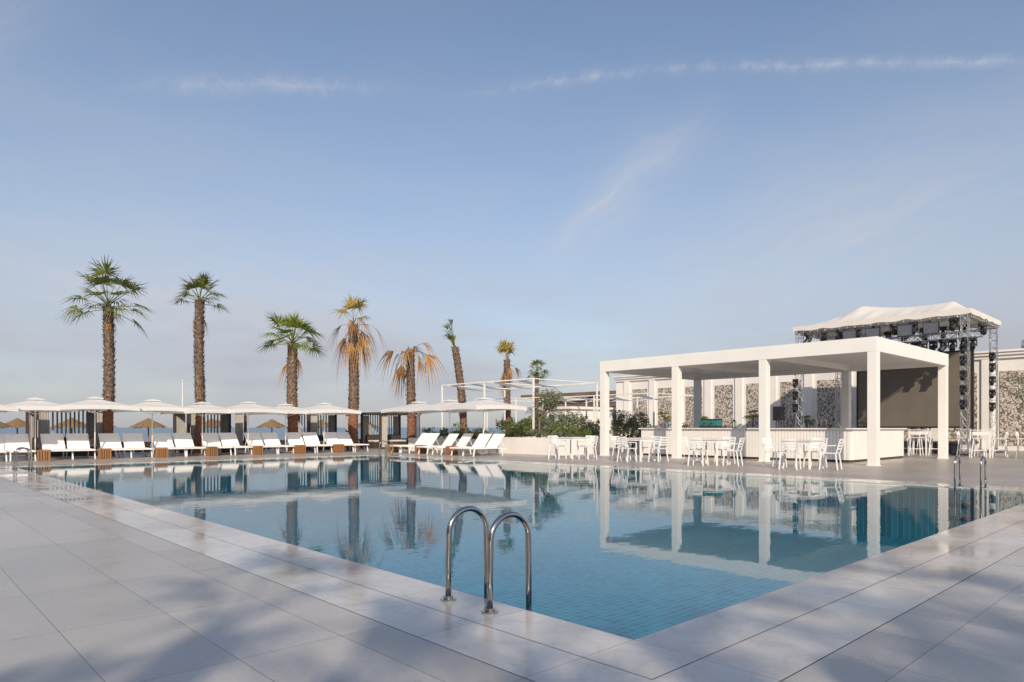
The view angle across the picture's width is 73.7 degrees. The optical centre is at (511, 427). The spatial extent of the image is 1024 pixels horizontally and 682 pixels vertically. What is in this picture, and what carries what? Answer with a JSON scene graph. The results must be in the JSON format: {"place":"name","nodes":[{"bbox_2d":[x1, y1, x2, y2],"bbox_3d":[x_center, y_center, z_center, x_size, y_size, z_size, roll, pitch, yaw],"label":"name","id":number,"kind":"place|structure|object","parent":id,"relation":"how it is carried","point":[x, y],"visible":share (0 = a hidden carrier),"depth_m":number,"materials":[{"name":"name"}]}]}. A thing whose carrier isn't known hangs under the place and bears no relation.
{"place":"outdoors","nodes":[
{"label":"outdoors","id":0,"kind":"place"},
{"bbox_2d":[0,418,25,433],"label":"straw parasol","id":1,"kind":"object","parent":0,"point":[16,423],"visible":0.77,"depth_m":38.31,"materials":[{"name":"beige wicker"}]},
{"bbox_2d":[129,418,167,441],"bbox_3d":[-20.570,0.610,38.624,1.960,2.280,1.960,0,0,19],"label":"straw parasol","id":2,"kind":"object","parent":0,"point":[146,423],"visible":0.94,"depth_m":38.23,"materials":[{"name":"beige wicker"}]},
{"bbox_2d":[0,428,529,451],"bbox_3d":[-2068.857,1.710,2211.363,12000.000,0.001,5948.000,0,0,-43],"label":"sea","id":3,"kind":"structure","parent":0,"point":[280,432],"depth_m":286.55,"materials":[{"name":"blue liquid"}]},
{"bbox_2d":[256,419,287,448],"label":"straw parasol","id":4,"kind":"object","parent":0,"point":[272,423],"visible":0.95,"depth_m":43.12,"materials":[{"name":"beige wicker"}]},
{"bbox_2d":[0,477,1023,681],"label":"terrace pavement","id":5,"kind":"structure","parent":0,"point":[87,595],"depth_m":3.92,"materials":[{"name":"tile"}]},
{"bbox_2d":[0,447,1023,486],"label":"terrace pavement","id":6,"kind":"structure","parent":0,"point":[1002,470],"depth_m":21.76,"materials":[{"name":"grey tile"}]},
{"bbox_2d":[4,434,35,460],"bbox_3d":[-17.277,0.694,23.941,0.741,0.924,1.964,0,0,-43],"label":"sun lounger","id":7,"kind":"object","parent":6,"relation":"on","point":[12,442],"visible":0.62,"depth_m":24.34,"materials":[{"name":"white fabric"}]},
{"bbox_2d":[0,397,78,459],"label":"patio umbrella","id":8,"kind":"object","parent":6,"relation":"on","point":[35,404],"visible":0.8,"depth_m":24.10,"materials":[{"name":"white fabric"}]},
{"bbox_2d":[37,450,50,460],"bbox_3d":[-16.182,0.961,23.591,0.384,0.378,0.384,0,0,-36],"label":"side table","id":9,"kind":"object","parent":6,"relation":"on","point":[43,455],"visible":0.95,"depth_m":23.45,"materials":[{"name":"brown wood"}]},
{"bbox_2d":[40,434,73,459],"bbox_3d":[-16.581,0.694,24.842,0.741,0.924,1.963,0,0,-44],"label":"sun lounger","id":10,"kind":"object","parent":6,"relation":"on","point":[53,442],"visible":0.76,"depth_m":25.23,"materials":[{"name":"white plastic"}]},
{"bbox_2d":[26,410,102,456],"bbox_3d":[-17.953,0.165,27.644,2.740,1.970,2.140,0,0,-43],"label":"cabana","id":11,"kind":"object","parent":6,"relation":"on","point":[42,422],"visible":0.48,"depth_m":27.59,"materials":[{"name":"grey wood"}]},
{"bbox_2d":[66,433,95,458],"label":"sun lounger","id":12,"kind":"object","parent":6,"relation":"on","point":[78,442],"visible":0.81,"depth_m":25.78,"materials":[{"name":"white plastic"}]},
{"bbox_2d":[50,396,139,457],"bbox_3d":[-15.651,-0.010,25.619,2.502,2.321,2.502,0,0,-41],"label":"patio umbrella","id":13,"kind":"object","parent":6,"relation":"on","point":[94,403],"visible":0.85,"depth_m":25.11,"materials":[{"name":"white fabric"}]},
{"bbox_2d":[98,448,111,458],"bbox_3d":[-14.897,0.961,24.969,0.384,0.378,0.384,0,0,-40],"label":"side table","id":14,"kind":"object","parent":6,"relation":"on","point":[105,453],"visible":0.91,"depth_m":24.86,"materials":[{"name":"brown wood"}]},
{"bbox_2d":[57,254,158,456],"bbox_3d":[-15.951,-2.804,27.075,3.788,7.909,3.570,0,0,-43],"label":"palm tree","id":15,"kind":"object","parent":6,"relation":"on","point":[109,326],"visible":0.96,"depth_m":26.96,"materials":[{"name":"green plant"}]},
{"bbox_2d":[97,433,131,457],"bbox_3d":[-15.173,0.694,26.062,0.741,0.924,1.964,0,0,-44],"label":"sun lounger","id":16,"kind":"object","parent":6,"relation":"on","point":[112,441],"visible":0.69,"depth_m":26.46,"materials":[{"name":"white fabric"}]},
{"bbox_2d":[122,433,152,456],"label":"sun lounger","id":17,"kind":"object","parent":6,"relation":"on","point":[134,441],"visible":0.79,"depth_m":27.01,"materials":[{"name":"white plastic"}]},
{"bbox_2d":[111,399,193,456],"bbox_3d":[-14.270,0.006,27.083,2.468,2.289,2.468,0,0,-41],"label":"patio umbrella","id":18,"kind":"object","parent":6,"relation":"on","point":[152,407],"visible":0.77,"depth_m":26.58,"materials":[{"name":"white fabric"}]},
{"bbox_2d":[151,433,186,456],"bbox_3d":[-13.755,0.694,27.314,1.964,0.924,0.741,0,0,44],"label":"sun lounger","id":19,"kind":"object","parent":6,"relation":"on","point":[162,439],"visible":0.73,"depth_m":27.69,"materials":[{"name":"white plastic"}]},
{"bbox_2d":[172,433,205,456],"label":"sun lounger","id":20,"kind":"object","parent":6,"relation":"on","point":[183,440],"visible":0.84,"depth_m":28.20,"materials":[{"name":"white plastic"}]},
{"bbox_2d":[170,272,231,453],"bbox_3d":[-13.318,-2.853,29.493,2.634,8.006,2.786,0,0,-43],"label":"palm tree","id":21,"kind":"object","parent":6,"relation":"on","point":[199,326],"visible":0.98,"depth_m":29.34,"materials":[{"name":"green plant"}]},
{"bbox_2d":[160,402,243,454],"bbox_3d":[-12.852,0.038,28.336,2.398,2.224,2.398,0,0,41],"label":"patio umbrella","id":22,"kind":"object","parent":6,"relation":"on","point":[203,407],"visible":0.76,"depth_m":27.91,"materials":[{"name":"white fabric"}]},
{"bbox_2d":[173,413,246,453],"bbox_3d":[-13.905,0.165,31.440,2.740,1.970,2.140,0,0,-43],"label":"cabana","id":23,"kind":"object","parent":6,"relation":"on","point":[179,423],"visible":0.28,"depth_m":31.52,"materials":[{"name":"grey wood"}]},
{"bbox_2d":[200,433,231,454],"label":"sun lounger","id":24,"kind":"object","parent":6,"relation":"on","point":[211,439],"visible":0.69,"depth_m":29.09,"materials":[{"name":"white fabric"}]},
{"bbox_2d":[219,433,252,454],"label":"sun lounger","id":25,"kind":"object","parent":6,"relation":"on","point":[229,439],"visible":0.81,"depth_m":29.43,"materials":[{"name":"white plastic"}]},
{"bbox_2d":[0,437,491,454],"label":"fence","id":26,"kind":"object","parent":6,"relation":"on","point":[148,444],"visible":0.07,"depth_m":31.22,"materials":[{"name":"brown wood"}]},
{"bbox_2d":[208,401,287,453],"bbox_3d":[-11.461,0.005,29.653,2.469,2.290,2.469,0,0,45],"label":"patio umbrella","id":27,"kind":"object","parent":6,"relation":"on","point":[248,407],"visible":0.83,"depth_m":29.18,"materials":[{"name":"white fabric"}]},
{"bbox_2d":[244,433,278,453],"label":"sun lounger","id":28,"kind":"object","parent":6,"relation":"on","point":[255,439],"visible":0.65,"depth_m":30.26,"materials":[{"name":"white fabric"}]},
{"bbox_2d":[261,432,293,453],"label":"sun lounger","id":29,"kind":"object","parent":6,"relation":"on","point":[272,438],"visible":0.77,"depth_m":30.80,"materials":[{"name":"white plastic"}]},
{"bbox_2d":[249,403,322,452],"bbox_3d":[-10.316,0.026,31.100,2.423,2.247,2.423,0,0,43],"label":"patio umbrella","id":30,"kind":"object","parent":6,"relation":"on","point":[294,410],"visible":0.67,"depth_m":30.77,"materials":[{"name":"white fabric"}]},
{"bbox_2d":[254,310,326,450],"bbox_3d":[-10.428,-2.245,32.378,3.452,6.790,3.576,0,0,-43],"label":"palm tree","id":31,"kind":"object","parent":6,"relation":"on","point":[290,366],"visible":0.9,"depth_m":32.20,"materials":[{"name":"green plant"}]},
{"bbox_2d":[286,432,315,452],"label":"sun lounger","id":32,"kind":"object","parent":6,"relation":"on","point":[294,438],"visible":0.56,"depth_m":31.66,"materials":[{"name":"white plastic"}]},
{"bbox_2d":[302,432,332,452],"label":"sun lounger","id":33,"kind":"object","parent":6,"relation":"on","point":[310,438],"visible":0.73,"depth_m":32.08,"materials":[{"name":"white plastic"}]},
{"bbox_2d":[297,413,348,450],"bbox_3d":[-9.782,0.165,35.304,2.740,1.970,2.140,0,0,-43],"label":"cabana","id":34,"kind":"object","parent":6,"relation":"on","point":[312,423],"visible":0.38,"depth_m":35.42,"materials":[{"name":"white fabric"}]},
{"bbox_2d":[304,402,360,451],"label":"patio umbrella","id":35,"kind":"object","parent":6,"relation":"on","point":[324,408],"visible":0.83,"depth_m":31.58,"materials":[{"name":"white fabric"}]},
{"bbox_2d":[322,432,354,451],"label":"sun lounger","id":36,"kind":"object","parent":6,"relation":"on","point":[331,438],"visible":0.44,"depth_m":32.85,"materials":[{"name":"white plastic"}]},
{"bbox_2d":[336,432,368,451],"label":"sun lounger","id":37,"kind":"object","parent":6,"relation":"on","point":[344,437],"visible":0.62,"depth_m":33.44,"materials":[{"name":"white plastic"}]},
{"bbox_2d":[327,294,386,449],"bbox_3d":[-7.801,-2.838,34.586,2.944,7.976,3.750,0,0,-27],"label":"palm tree","id":38,"kind":"object","parent":6,"relation":"on","point":[354,343],"visible":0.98,"depth_m":34.41,"materials":[{"name":"brown plant"}]},
{"bbox_2d":[359,412,421,448],"bbox_3d":[-6.791,0.165,38.108,2.740,1.970,2.140,0,0,-43],"label":"cabana","id":39,"kind":"object","parent":6,"relation":"on","point":[373,441],"visible":0.78,"depth_m":38.02,"materials":[{"name":"grey wood"}]},
{"bbox_2d":[381,401,438,450],"bbox_3d":[-4.543,-0.069,33.225,2.629,2.438,2.629,0,0,-42],"label":"patio umbrella","id":40,"kind":"object","parent":6,"relation":"on","point":[404,408],"visible":0.59,"depth_m":32.97,"materials":[{"name":"white fabric"}]},
{"bbox_2d":[375,342,446,448],"bbox_3d":[-5.400,-1.737,37.025,3.382,5.774,3.336,0,0,-43],"label":"palm tree","id":41,"kind":"object","parent":6,"relation":"on","point":[408,374],"visible":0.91,"depth_m":36.81,"materials":[{"name":"orange plant"}]},
{"bbox_2d":[399,433,439,453],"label":"sun lounger","id":42,"kind":"object","parent":6,"relation":"on","point":[431,438],"visible":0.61,"depth_m":31.11,"materials":[{"name":"white plastic"}]},
{"bbox_2d":[416,433,458,453],"bbox_3d":[-3.194,0.710,29.828,1.892,0.890,0.714,0,0,-40],"label":"sun lounger","id":43,"kind":"object","parent":6,"relation":"on","point":[450,438],"visible":0.63,"depth_m":30.10,"materials":[{"name":"white plastic"}]},
{"bbox_2d":[409,399,485,452],"bbox_3d":[-2.843,-0.069,31.118,2.629,2.438,2.629,0,0,-43],"label":"patio umbrella","id":44,"kind":"object","parent":6,"relation":"on","point":[437,406],"visible":0.58,"depth_m":30.89,"materials":[{"name":"white fabric"}]},
{"bbox_2d":[430,433,472,454],"bbox_3d":[-2.532,0.710,29.351,1.892,0.890,0.714,0,0,-39],"label":"sun lounger","id":45,"kind":"object","parent":6,"relation":"on","point":[464,439],"visible":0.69,"depth_m":29.56,"materials":[{"name":"white fabric"}]},
{"bbox_2d":[408,437,498,452],"bbox_3d":[-2.590,0.840,33.480,2.200,0.620,5.500,0,0,-43],"label":"planter","id":46,"kind":"object","parent":6,"relation":"on","point":[440,441],"visible":0.36,"depth_m":32.09,"materials":[{"name":"white paint"}]},
{"bbox_2d":[442,318,467,434],"bbox_3d":[-3.406,-2.598,39.787,1.753,7.496,1.264,0,0,-20],"label":"palm tree","id":47,"kind":"object","parent":6,"relation":"on","point":[457,363],"visible":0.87,"depth_m":39.53,"materials":[{"name":"brown plant"}]},
{"bbox_2d":[449,434,491,455],"bbox_3d":[-1.665,0.710,28.250,0.714,0.890,1.892,0,0,42],"label":"sun lounger","id":48,"kind":"object","parent":6,"relation":"on","point":[481,440],"visible":0.64,"depth_m":28.60,"materials":[{"name":"white plastic"}]},
{"bbox_2d":[440,397,526,454],"bbox_3d":[-1.215,-0.069,28.943,2.629,2.438,2.629,0,0,-39],"label":"patio umbrella","id":49,"kind":"object","parent":6,"relation":"on","point":[482,404],"visible":0.98,"depth_m":28.44,"materials":[{"name":"white fabric"}]},
{"bbox_2d":[461,434,506,456],"bbox_3d":[-1.128,0.710,27.654,1.892,0.890,0.714,0,0,-42],"label":"sun lounger","id":50,"kind":"object","parent":6,"relation":"on","point":[495,441],"visible":0.98,"depth_m":27.89,"materials":[{"name":"white plastic"}]},
{"bbox_2d":[495,338,520,436],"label":"palm tree","id":51,"kind":"object","parent":6,"relation":"on","point":[508,370],"visible":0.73,"depth_m":41.85,"materials":[{"name":"brown plant"}]},
{"bbox_2d":[0,454,1023,681],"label":"marble border","id":52,"kind":"object","parent":6,"relation":"on","point":[527,659],"visible":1,"depth_m":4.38,"materials":[{"name":"white stone"}]},
{"bbox_2d":[2,455,1023,681],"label":"drain channel","id":53,"kind":"object","parent":6,"relation":"on","point":[580,656],"visible":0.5,"depth_m":4.29,"materials":[{"name":"grey metal"}]},
{"bbox_2d":[495,418,531,436],"bbox_3d":[0.206,0.302,38.189,2.340,1.727,2.617,0,0,-4],"label":"shrub","id":54,"kind":"object","parent":6,"relation":"on","point":[511,426],"visible":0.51,"depth_m":37.96,"materials":[{"name":"green plant"}]},
{"bbox_2d":[441,378,597,437],"bbox_3d":[0.285,-0.580,35.969,4.670,3.460,7.080,0,0,-43],"label":"shade frame","id":55,"kind":"object","parent":6,"relation":"on","point":[532,387],"visible":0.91,"depth_m":34.96,"materials":[{"name":"white paint"}]},
{"bbox_2d":[486,397,590,429],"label":"shade frame","id":56,"kind":"object","parent":6,"relation":"on","point":[515,400],"visible":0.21,"depth_m":47.76,"materials":[{"name":"white paint"}]},
{"bbox_2d":[527,360,551,436],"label":"palm tree","id":57,"kind":"object","parent":6,"relation":"on","point":[537,374],"visible":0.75,"depth_m":46.38,"materials":[{"name":"green plant"}]},
{"bbox_2d":[499,436,599,454],"bbox_3d":[1.803,0.790,30.402,3.200,0.720,3.600,0,0,-43],"label":"planter","id":58,"kind":"object","parent":6,"relation":"on","point":[527,445],"visible":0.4,"depth_m":29.19,"materials":[{"name":"white paint"}]},
{"bbox_2d":[506,425,534,436],"bbox_3d":[0.406,0.198,30.644,1.233,0.642,1.078,0,0,-25],"label":"shrub","id":59,"kind":"object","parent":58,"relation":"on","point":[522,433],"visible":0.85,"depth_m":30.51,"materials":[{"name":"green plant"}]},
{"bbox_2d":[526,425,548,437],"bbox_3d":[1.111,0.200,29.938,1.058,0.615,0.916,0,0,20],"label":"shrub","id":60,"kind":"object","parent":58,"relation":"on","point":[538,434],"visible":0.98,"depth_m":29.83,"materials":[{"name":"green plant"}]},
{"bbox_2d":[528,413,566,436],"bbox_3d":[1.806,0.211,35.188,2.418,1.906,1.819,0,0,-43],"label":"shrub","id":61,"kind":"object","parent":58,"relation":"in","point":[545,422],"visible":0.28,"depth_m":35.01,"materials":[{"name":"green plant"}]},
{"bbox_2d":[534,386,565,430],"bbox_3d":[1.787,-0.678,31.425,1.461,2.472,2.074,0,0,10],"label":"olive tree","id":62,"kind":"object","parent":58,"relation":"in","point":[549,403],"visible":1,"depth_m":31.17,"materials":[{"name":"green plant"}]},
{"bbox_2d":[549,410,585,436],"bbox_3d":[3.134,0.085,38.541,2.227,2.157,2.118,0,0,-43],"label":"shrub","id":63,"kind":"object","parent":58,"relation":"in","point":[574,416],"visible":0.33,"depth_m":38.35,"materials":[{"name":"green plant"}]},
{"bbox_2d":[548,436,566,458],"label":"dining chair","id":64,"kind":"object","parent":6,"relation":"on","point":[553,440],"visible":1,"depth_m":24.71,"materials":[{"name":"white plastic"}]},
{"bbox_2d":[555,437,587,458],"bbox_3d":[2.204,0.755,25.295,0.874,0.792,0.874,0,0,-43],"label":"dining table","id":65,"kind":"object","parent":6,"relation":"on","point":[571,439],"visible":0.95,"depth_m":25.08,"materials":[{"name":"white plastic"}]},
{"bbox_2d":[528,406,615,436],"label":"garden pavilion","id":66,"kind":"structure","parent":6,"relation":"on","point":[581,410],"depth_m":50.69,"materials":[{"name":"white paint"}]},
{"bbox_2d":[567,414,599,436],"bbox_3d":[3.580,0.263,33.123,1.884,1.806,2.116,0,0,-43],"label":"shrub","id":67,"kind":"object","parent":6,"relation":"on","point":[582,422],"visible":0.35,"depth_m":33.00,"materials":[{"name":"green plant"}]},
{"bbox_2d":[542,392,693,435],"bbox_3d":[6.062,-0.330,39.603,4.070,2.960,8.080,0,0,-43],"label":"shade frame","id":68,"kind":"object","parent":6,"relation":"on","point":[653,398],"visible":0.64,"depth_m":38.27,"materials":[{"name":"white paint"}]},
{"bbox_2d":[609,408,639,451],"bbox_3d":[5.230,0.124,32.223,1.672,2.060,1.148,0,0,-9],"label":"olive tree","id":69,"kind":"object","parent":6,"relation":"on","point":[619,422],"visible":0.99,"depth_m":32.12,"materials":[{"name":"green plant"}]},
{"bbox_2d":[616,437,636,461],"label":"dining chair","id":70,"kind":"object","parent":6,"relation":"on","point":[625,444],"visible":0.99,"depth_m":22.83,"materials":[{"name":"white plastic"}]},
{"bbox_2d":[610,412,650,450],"bbox_3d":[5.976,0.190,33.884,1.837,1.942,1.797,0,0,-43],"label":"shrub","id":71,"kind":"object","parent":6,"relation":"on","point":[628,432],"visible":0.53,"depth_m":33.67,"materials":[{"name":"green plant"}]},
{"bbox_2d":[620,438,655,461],"bbox_3d":[4.338,0.755,23.458,0.874,0.792,0.874,0,0,-43],"label":"dining table","id":72,"kind":"object","parent":6,"relation":"on","point":[641,439],"visible":0.91,"depth_m":23.25,"materials":[{"name":"white plastic"}]},
{"bbox_2d":[648,437,669,461],"bbox_3d":[4.931,0.730,22.872,0.510,0.846,0.570,0,0,-35],"label":"dining chair","id":73,"kind":"object","parent":6,"relation":"on","point":[659,444],"visible":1,"depth_m":22.75,"materials":[{"name":"white plastic"}]},
{"bbox_2d":[687,438,708,465],"bbox_3d":[5.597,0.730,20.575,0.510,0.846,0.570,0,0,35],"label":"dining chair","id":74,"kind":"object","parent":6,"relation":"on","point":[693,446],"visible":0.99,"depth_m":20.43,"materials":[{"name":"white plastic"}]},
{"bbox_2d":[692,439,730,465],"bbox_3d":[6.173,0.755,21.134,0.874,0.792,0.874,0,0,44],"label":"dining table","id":75,"kind":"object","parent":6,"relation":"on","point":[716,440],"visible":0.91,"depth_m":20.92,"materials":[{"name":"white plastic"}]},
{"bbox_2d":[714,437,735,463],"bbox_3d":[6.772,0.730,21.673,0.570,0.846,0.510,0,0,-45],"label":"dining chair","id":76,"kind":"object","parent":6,"relation":"on","point":[734,438],"visible":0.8,"depth_m":21.68,"materials":[{"name":"white plastic"}]},
{"bbox_2d":[722,438,744,465],"bbox_3d":[6.715,0.730,20.631,0.570,0.846,0.510,0,0,33],"label":"dining chair","id":77,"kind":"object","parent":6,"relation":"on","point":[739,443],"visible":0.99,"depth_m":20.57,"materials":[{"name":"white plastic"}]},
{"bbox_2d":[638,428,906,462],"bbox_3d":[10.072,0.585,27.050,5.280,1.130,8.500,0,0,-43],"label":"bar counter","id":78,"kind":"object","parent":6,"relation":"on","point":[854,448],"visible":0.75,"depth_m":24.58,"materials":[{"name":"white paint"}]},
{"bbox_2d":[699,419,722,427],"bbox_3d":[7.621,-0.155,26.329,0.622,0.350,0.800,0,0,-43],"label":"display case","id":79,"kind":"object","parent":78,"relation":"on","point":[710,423],"visible":1,"depth_m":26.19,"materials":[{"name":"teal glass"}]},
{"bbox_2d":[773,406,784,426],"bbox_3d":[13.461,0.053,34.338,0.622,2.206,0.717,0,0,-43],"label":"monitor","id":80,"kind":"object","parent":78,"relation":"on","point":[779,412],"visible":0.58,"depth_m":34.15,"materials":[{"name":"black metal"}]},
{"bbox_2d":[761,438,786,467],"bbox_3d":[7.610,0.730,19.867,0.510,0.846,0.570,0,0,-34],"label":"dining chair","id":81,"kind":"object","parent":6,"relation":"on","point":[771,446],"visible":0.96,"depth_m":19.89,"materials":[{"name":"white plastic"}]},
{"bbox_2d":[600,336,948,465],"bbox_3d":[9.874,-0.780,26.618,7.320,3.860,10.620,0,0,-43],"label":"pergola","id":82,"kind":"object","parent":6,"relation":"on","point":[873,356],"visible":0.97,"depth_m":25.13,"materials":[{"name":"white paint"}]},
{"bbox_2d":[779,439,801,469],"bbox_3d":[7.641,0.730,18.785,0.510,0.846,0.570,0,0,36],"label":"dining chair","id":83,"kind":"object","parent":6,"relation":"on","point":[795,448],"visible":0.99,"depth_m":18.66,"materials":[{"name":"white plastic"}]},
{"bbox_2d":[781,440,824,468],"bbox_3d":[8.200,0.755,19.265,0.874,0.792,0.874,0,0,-41],"label":"dining table","id":84,"kind":"object","parent":6,"relation":"on","point":[809,442],"visible":0.62,"depth_m":18.91,"materials":[{"name":"white plastic"}]},
{"bbox_2d":[803,438,827,466],"bbox_3d":[8.828,0.730,19.833,0.570,0.846,0.510,0,0,-40],"label":"dining chair","id":85,"kind":"object","parent":6,"relation":"on","point":[812,446],"visible":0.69,"depth_m":19.84,"materials":[{"name":"white plastic"}]},
{"bbox_2d":[612,348,1023,450],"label":"garden wall","id":86,"kind":"structure","parent":6,"relation":"on","point":[728,401],"depth_m":41.24,"materials":[{"name":"white paint"}]},
{"bbox_2d":[819,439,844,469],"bbox_3d":[8.753,0.730,18.657,0.570,0.846,0.510,0,0,38],"label":"dining chair","id":87,"kind":"object","parent":6,"relation":"on","point":[835,453],"visible":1,"depth_m":18.62,"materials":[{"name":"white plastic"}]},
{"bbox_2d":[793,301,1004,455],"bbox_3d":[18.140,-2.396,32.421,5.600,7.110,7.700,0,0,-43],"label":"stage canopy","id":88,"kind":"object","parent":6,"relation":"on","point":[863,318],"visible":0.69,"depth_m":31.35,"materials":[{"name":"fabric"}]},
{"bbox_2d":[897,324,912,336],"bbox_3d":[17.055,-4.200,29.622,0.112,0.500,0.600,0,0,-43],"label":"flood panel","id":89,"kind":"object","parent":88,"relation":"hanging from","point":[904,330],"visible":1,"depth_m":29.59,"materials":[{"name":"black metal"}]},
{"bbox_2d":[923,321,939,334],"bbox_3d":[17.739,-4.200,28.893,0.112,0.500,0.600,0,0,-43],"label":"flood panel","id":90,"kind":"object","parent":88,"relation":"hanging from","point":[931,327],"visible":1,"depth_m":28.83,"materials":[{"name":"black metal"}]},
{"bbox_2d":[856,350,973,451],"bbox_3d":[19.707,-1.240,33.616,0.160,4.780,5.160,0,0,-43],"label":"video screen","id":91,"kind":"object","parent":6,"relation":"on","point":[908,397],"visible":0.53,"depth_m":33.42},
{"bbox_2d":[908,430,931,454],"bbox_3d":[17.023,0.620,28.496,0.720,1.061,0.720,0,0,-43],"label":"table","id":92,"kind":"object","parent":6,"relation":"on","point":[914,442],"visible":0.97,"depth_m":28.48,"materials":[{"name":"white plastic"}]},
{"bbox_2d":[904,441,978,453],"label":"stage platform","id":93,"kind":"structure","parent":6,"relation":"on","point":[952,447],"depth_m":29.82,"materials":[{"name":"black metal"}]},
{"bbox_2d":[971,432,986,457],"bbox_3d":[17.825,0.656,26.055,0.450,0.992,0.460,0,0,44],"label":"bar stool","id":94,"kind":"object","parent":6,"relation":"on","point":[977,433],"visible":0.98,"depth_m":25.99,"materials":[{"name":"white plastic"}]},
{"bbox_2d":[969,430,994,457],"bbox_3d":[18.232,0.620,26.476,0.720,1.061,0.720,0,0,-43],"label":"table","id":95,"kind":"object","parent":6,"relation":"on","point":[989,441],"visible":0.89,"depth_m":26.43,"materials":[{"name":"white plastic"}]},
{"bbox_2d":[0,0,1023,427],"label":"sky","id":96,"kind":"structure","parent":0,"point":[581,184],"materials":[{"name":"blue"}]},
{"bbox_2d":[17,455,1023,534],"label":"pool water","id":97,"kind":"structure","parent":0,"point":[235,493],"depth_m":11.83,"materials":[{"name":"blue liquid"}]},
{"bbox_2d":[521,390,615,435],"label":"beach house","id":98,"kind":"structure","parent":0,"point":[590,404],"depth_m":61.65,"materials":[{"name":"white"}]},
{"bbox_2d":[227,514,916,639],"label":"pool floor","id":99,"kind":"structure","parent":0,"point":[632,580],"depth_m":11.72,"materials":[{"name":"tile"}]},
{"bbox_2d":[775,522,935,539],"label":"pool wall","id":100,"kind":"structure","parent":99,"relation":"on","point":[916,536],"depth_m":14.09,"materials":[{"name":"tile"}]},
{"bbox_2d":[21,455,1019,490],"bbox_3d":[-2.496,1.180,16.024,12.260,0.060,22.300,0,0,-43],"label":"pool coping","id":101,"kind":"object","parent":100,"relation":"on","point":[577,466],"visible":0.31,"depth_m":19.13,"materials":[{"name":"stone"}]},
{"bbox_2d":[0,455,1023,678],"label":"pool coping","id":102,"kind":"object","parent":101,"relation":"on","point":[646,660],"visible":0.86,"depth_m":4.70,"materials":[{"name":"stone"}]},
{"bbox_2d":[11,447,32,470],"bbox_3d":[-13.253,1.268,18.481,0.435,1.464,0.530,0,0,-43],"label":"pool ladder","id":103,"kind":"object","parent":102,"relation":"attached to","point":[15,461],"visible":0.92,"depth_m":18.46,"materials":[{"name":"metal"}]},
{"bbox_2d":[440,506,531,613],"bbox_3d":[-0.163,1.268,4.517,0.435,1.464,0.530,0,0,-43],"label":"pool ladder","id":104,"kind":"object","parent":102,"relation":"attached to","point":[489,608],"visible":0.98,"depth_m":4.47,"materials":[{"name":"metal"}]},
{"bbox_2d":[954,455,988,489],"bbox_3d":[8.754,1.268,13.041,0.435,1.464,0.530,0,0,-43],"label":"pool ladder","id":105,"kind":"object","parent":102,"relation":"attached to","point":[985,471],"visible":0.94,"depth_m":13.00,"materials":[{"name":"metal"}]},
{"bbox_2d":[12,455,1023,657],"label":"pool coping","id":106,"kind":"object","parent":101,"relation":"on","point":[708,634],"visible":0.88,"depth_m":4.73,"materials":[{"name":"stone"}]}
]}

